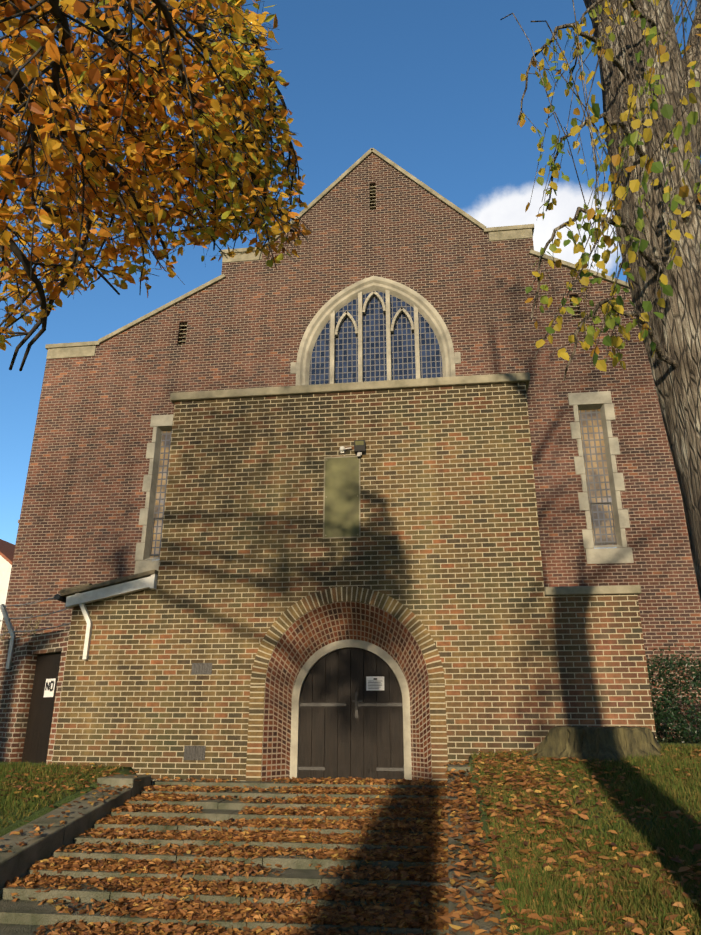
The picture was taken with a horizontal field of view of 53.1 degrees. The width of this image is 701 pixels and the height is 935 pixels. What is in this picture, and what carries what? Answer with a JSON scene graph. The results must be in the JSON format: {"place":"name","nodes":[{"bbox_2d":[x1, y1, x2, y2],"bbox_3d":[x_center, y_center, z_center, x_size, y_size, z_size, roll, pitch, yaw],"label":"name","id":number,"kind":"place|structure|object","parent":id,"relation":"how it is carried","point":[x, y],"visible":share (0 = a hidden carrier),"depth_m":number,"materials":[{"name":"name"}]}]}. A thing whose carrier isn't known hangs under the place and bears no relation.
{"place":"outdoors","nodes":[
{"label":"outdoors","id":0,"kind":"place"},
{"bbox_2d":[65,574,157,607],"bbox_3d":[-4.266,2.204,12.534,1.615,0.560,0.123,-2,-20,7],"label":"lean to barge board","id":1,"kind":"object","parent":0,"point":[150,582],"visible":0.98,"depth_m":12.48,"materials":[{"name":"white wood"}]},
{"bbox_2d":[54,594,65,602],"bbox_3d":[-5.184,2.402,12.768,0.110,0.110,0.600,-2,-20,7],"label":"lean-to gutter end","id":2,"kind":"object","parent":1,"relation":"attached to","point":[58,597],"visible":0.46,"depth_m":12.51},
{"bbox_2d":[0,0,311,370],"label":"beech tree","id":3,"kind":"object","parent":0,"point":[19,47],"depth_m":4.46,"materials":[{"name":"orange plant"}]},
{"bbox_2d":[0,738,700,934],"bbox_3d":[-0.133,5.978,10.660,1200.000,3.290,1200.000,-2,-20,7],"label":"terrain","id":4,"kind":"structure","parent":0,"point":[20,822],"depth_m":8.40,"materials":[{"name":"green plant"}]},
{"bbox_2d":[0,590,7,630],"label":"distant house walls","id":5,"kind":"structure","parent":4,"relation":"on","point":[3,595],"depth_m":40.75,"materials":[{"name":"white paint"}]},
{"bbox_2d":[0,555,11,589],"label":"neighbouring house wall","id":6,"kind":"structure","parent":5,"relation":"on","point":[5,569],"depth_m":41.29,"materials":[{"name":"white paint"}]},
{"bbox_2d":[0,539,14,564],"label":"distant house roof tiles","id":7,"kind":"object","parent":6,"relation":"on","point":[7,549],"visible":0.06,"depth_m":42.98,"materials":[{"name":"red tile"}]},
{"bbox_2d":[0,629,69,764],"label":"brick boundary wall","id":8,"kind":"structure","parent":4,"relation":"on","point":[16,682],"depth_m":13.10,"materials":[{"name":"brown brick"}]},
{"bbox_2d":[0,604,44,639],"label":"wall weeds","id":9,"kind":"object","parent":8,"relation":"attached to","point":[36,627],"depth_m":14.06,"materials":[{"name":"green plant"}]},
{"bbox_2d":[22,652,60,763],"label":"side door","id":10,"kind":"structure","parent":8,"relation":"in","point":[37,735],"depth_m":12.82,"materials":[{"name":"brown wood"}]},
{"bbox_2d":[44,678,55,696],"bbox_3d":[-5.485,4.018,12.800,0.350,0.320,0.004,-16,-25,38],"label":"sign","id":11,"kind":"object","parent":10,"relation":"attached to","point":[48,693],"visible":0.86,"depth_m":12.78,"materials":[{"name":"white plastic"}]},
{"bbox_2d":[45,681,53,690],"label":"no sign letters","id":12,"kind":"object","parent":11,"relation":"attached to","point":[48,688],"visible":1,"depth_m":12.81,"materials":[{"name":"black paint"}]},
{"bbox_2d":[0,597,84,635],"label":"barbed wire","id":13,"kind":"object","parent":8,"relation":"on","point":[34,616],"visible":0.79,"depth_m":13.42,"materials":[{"name":"grey metal"}]},
{"bbox_2d":[0,592,92,668],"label":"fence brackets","id":14,"kind":"object","parent":8,"relation":"attached to","point":[87,634],"visible":0.9,"depth_m":13.70,"materials":[{"name":"white metal"}]},
{"bbox_2d":[0,760,126,827],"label":"grass","id":15,"kind":"structure","parent":4,"relation":"on","point":[23,767],"depth_m":10.35,"materials":[{"name":"plant"}]},
{"bbox_2d":[0,779,448,934],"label":"entrance steps","id":16,"kind":"structure","parent":4,"relation":"on","point":[23,914],"depth_m":7.71,"materials":[{"name":"concrete"}]},
{"bbox_2d":[0,764,501,934],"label":"step kerbs","id":17,"kind":"structure","parent":4,"relation":"on","point":[18,861],"depth_m":8.12,"materials":[{"name":"concrete"}]},
{"bbox_2d":[139,382,556,785],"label":"brick porch wall","id":18,"kind":"structure","parent":4,"relation":"on","point":[445,548],"depth_m":12.28,"materials":[{"name":"brown brick"}]},
{"bbox_2d":[59,569,157,597],"bbox_3d":[-3.932,3.085,15.363,1.739,0.440,6.170,-2,-20,7],"label":"lean to roof tiles","id":19,"kind":"object","parent":18,"relation":"attached to","point":[70,591],"visible":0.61,"depth_m":12.51,"materials":[{"name":"brown tile"}]},
{"bbox_2d":[183,663,211,759],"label":"air vents","id":20,"kind":"object","parent":18,"relation":"attached to","point":[194,752],"visible":1,"depth_m":11.50,"materials":[{"name":"metal"}]},
{"bbox_2d":[324,457,358,536],"bbox_3d":[-0.153,0.524,12.620,0.650,1.520,0.020,-2,-20,7],"label":"plaque","id":21,"kind":"object","parent":18,"relation":"attached to","point":[350,463],"visible":0.64,"depth_m":12.60,"materials":[{"name":"plastic"}]},
{"bbox_2d":[328,467,355,527],"bbox_3d":[-0.154,0.523,12.610,0.495,1.137,0.002,-2,-20,7],"label":"plaque lettering","id":22,"kind":"object","parent":21,"relation":"attached to","point":[341,498],"visible":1,"depth_m":12.60},
{"bbox_2d":[323,456,360,538],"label":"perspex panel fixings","id":23,"kind":"object","parent":21,"relation":"attached to","point":[359,536],"visible":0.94,"depth_m":12.57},
{"bbox_2d":[340,446,351,453],"bbox_3d":[-0.092,-0.332,12.870,0.221,0.120,0.110,-2,-20,7],"label":"security camera","id":24,"kind":"object","parent":18,"relation":"attached to","point":[342,448],"visible":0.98,"depth_m":12.86,"materials":[{"name":"white paint"}]},
{"bbox_2d":[261,601,431,780],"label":"door reveal bricks","id":25,"kind":"object","parent":18,"relation":"attached to","point":[304,639],"depth_m":11.90,"materials":[{"name":"brown brick"}]},
{"bbox_2d":[289,639,411,779],"bbox_3d":[0.001,4.077,11.961,2.060,2.270,0.096,-2,-20,7],"label":"stone door surround","id":26,"kind":"object","parent":25,"relation":"attached to","point":[322,652],"visible":0.92,"depth_m":12.00,"materials":[{"name":"beige stone"}]},
{"bbox_2d":[298,648,403,779],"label":"church door leaves","id":27,"kind":"object","parent":25,"relation":"attached to","point":[338,741],"visible":0.69,"depth_m":11.91,"materials":[{"name":"brown wood"}]},
{"bbox_2d":[298,692,403,770],"bbox_3d":[0.001,4.451,11.836,1.860,1.280,0.042,-2,-20,7],"label":"church door ironwork","id":28,"kind":"object","parent":27,"relation":"attached to","point":[356,701],"visible":0.81,"depth_m":11.93,"materials":[{"name":"grey metal"}]},
{"bbox_2d":[366,676,383,690],"bbox_3d":[0.426,3.710,12.061,0.310,0.230,0.007,-2,-20,7],"label":"paper notice","id":29,"kind":"object","parent":27,"relation":"attached to","point":[379,679],"depth_m":12.06,"materials":[{"name":"white paper"}]},
{"bbox_2d":[368,678,381,688],"bbox_3d":[0.424,3.709,12.058,0.247,0.177,0.002,-2,-20,7],"label":"notice text","id":30,"kind":"object","parent":29,"relation":"attached to","point":[374,685],"depth_m":12.05},
{"bbox_2d":[246,587,447,781],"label":"door arch voussoirs","id":31,"kind":"object","parent":18,"relation":"attached to","point":[408,619],"depth_m":11.63,"materials":[{"name":"brown brick"}]},
{"bbox_2d":[354,440,365,456],"bbox_3d":[0.172,-0.347,12.811,0.200,0.310,0.160,-2,-20,7],"label":"floodlight","id":32,"kind":"object","parent":18,"relation":"attached to","point":[359,450],"visible":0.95,"depth_m":12.78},
{"bbox_2d":[355,441,363,444],"bbox_3d":[0.166,-0.405,12.781,0.150,0.140,0.058,-2,-20,7],"label":"floodlight lens","id":33,"kind":"object","parent":32,"relation":"attached to","point":[359,442],"visible":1,"depth_m":12.78,"materials":[{"name":"yellow glass"}]},
{"bbox_2d":[170,372,641,595],"bbox_3d":[0.993,1.316,15.415,8.320,4.090,6.170,-2,-20,7],"label":"stone coping","id":34,"kind":"object","parent":18,"relation":"on","point":[390,385],"visible":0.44,"depth_m":13.16,"materials":[{"name":"beige stone"}]},
{"bbox_2d":[0,745,700,934],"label":"fallen leaves","id":35,"kind":"object","parent":4,"relation":"on","point":[400,915],"visible":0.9,"depth_m":7.39,"materials":[{"name":"orange plant"}]},
{"bbox_2d":[1,154,700,738],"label":"gable wall","id":36,"kind":"structure","parent":4,"relation":"on","point":[247,326],"depth_m":20.28,"materials":[{"name":"brick"}]},
{"bbox_2d":[45,148,629,358],"bbox_3d":[0.734,-6.981,21.938,20.540,7.000,0.690,-2,-20,7],"label":"roof coping","id":37,"kind":"object","parent":36,"relation":"attached to","point":[71,350],"visible":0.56,"depth_m":21.74,"materials":[{"name":"beige stone"}]},
{"bbox_2d":[290,276,460,385],"bbox_3d":[0.701,-3.655,20.557,4.920,4.446,0.258,-2,-20,7],"label":"window","id":38,"kind":"structure","parent":36,"relation":"in","point":[374,350],"depth_m":20.65,"materials":[{"name":"beige stone"}]},
{"bbox_2d":[178,186,580,345],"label":"vent louvres","id":39,"kind":"object","parent":36,"relation":"attached to","point":[372,197],"visible":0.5,"depth_m":21.69,"materials":[{"name":"stone"}]},
{"bbox_2d":[134,391,633,573],"bbox_3d":[0.601,0.461,19.094,13.040,4.710,0.265,-2,-20,7],"label":"lancet","id":40,"kind":"object","parent":36,"relation":"attached to","point":[597,554],"depth_m":18.73,"materials":[{"name":"beige stone"}]},
{"bbox_2d":[150,502,616,555],"bbox_3d":[0.611,1.669,18.761,12.390,1.090,0.029,-2,-20,7],"label":"lancet casement","id":41,"kind":"object","parent":40,"relation":"attached to","point":[591,514],"visible":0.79,"depth_m":18.12,"materials":[{"name":"grey metal"}]},
{"bbox_2d":[471,742,700,934],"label":"grass","id":42,"kind":"structure","parent":4,"relation":"on","point":[676,785],"depth_m":5.75,"materials":[{"name":"green plant"}]},
{"bbox_2d":[523,726,665,763],"bbox_3d":[3.578,4.138,10.023,3.535,0.839,1.699,-2,-20,7],"label":"tree stump","id":43,"kind":"object","parent":4,"relation":"on","point":[584,742],"visible":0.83,"depth_m":9.96,"materials":[{"name":"brown plant"}]},
{"bbox_2d":[500,0,700,601],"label":"birch tree","id":44,"kind":"object","parent":4,"relation":"on","point":[674,334],"depth_m":4.14,"materials":[{"name":"plant"}]},
{"bbox_2d":[645,643,700,742],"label":"holly shrub","id":45,"kind":"object","parent":4,"relation":"on","point":[672,712],"depth_m":12.63,"materials":[{"name":"green plant"}]},
{"bbox_2d":[0,0,700,547],"label":"sky","id":46,"kind":"structure","parent":0,"point":[435,87],"materials":[{"name":"blue"}]},
{"bbox_2d":[52,586,656,774],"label":"side brick walls","id":47,"kind":"structure","parent":0,"point":[600,677],"depth_m":11.64,"materials":[{"name":"brown brick"}]}
]}

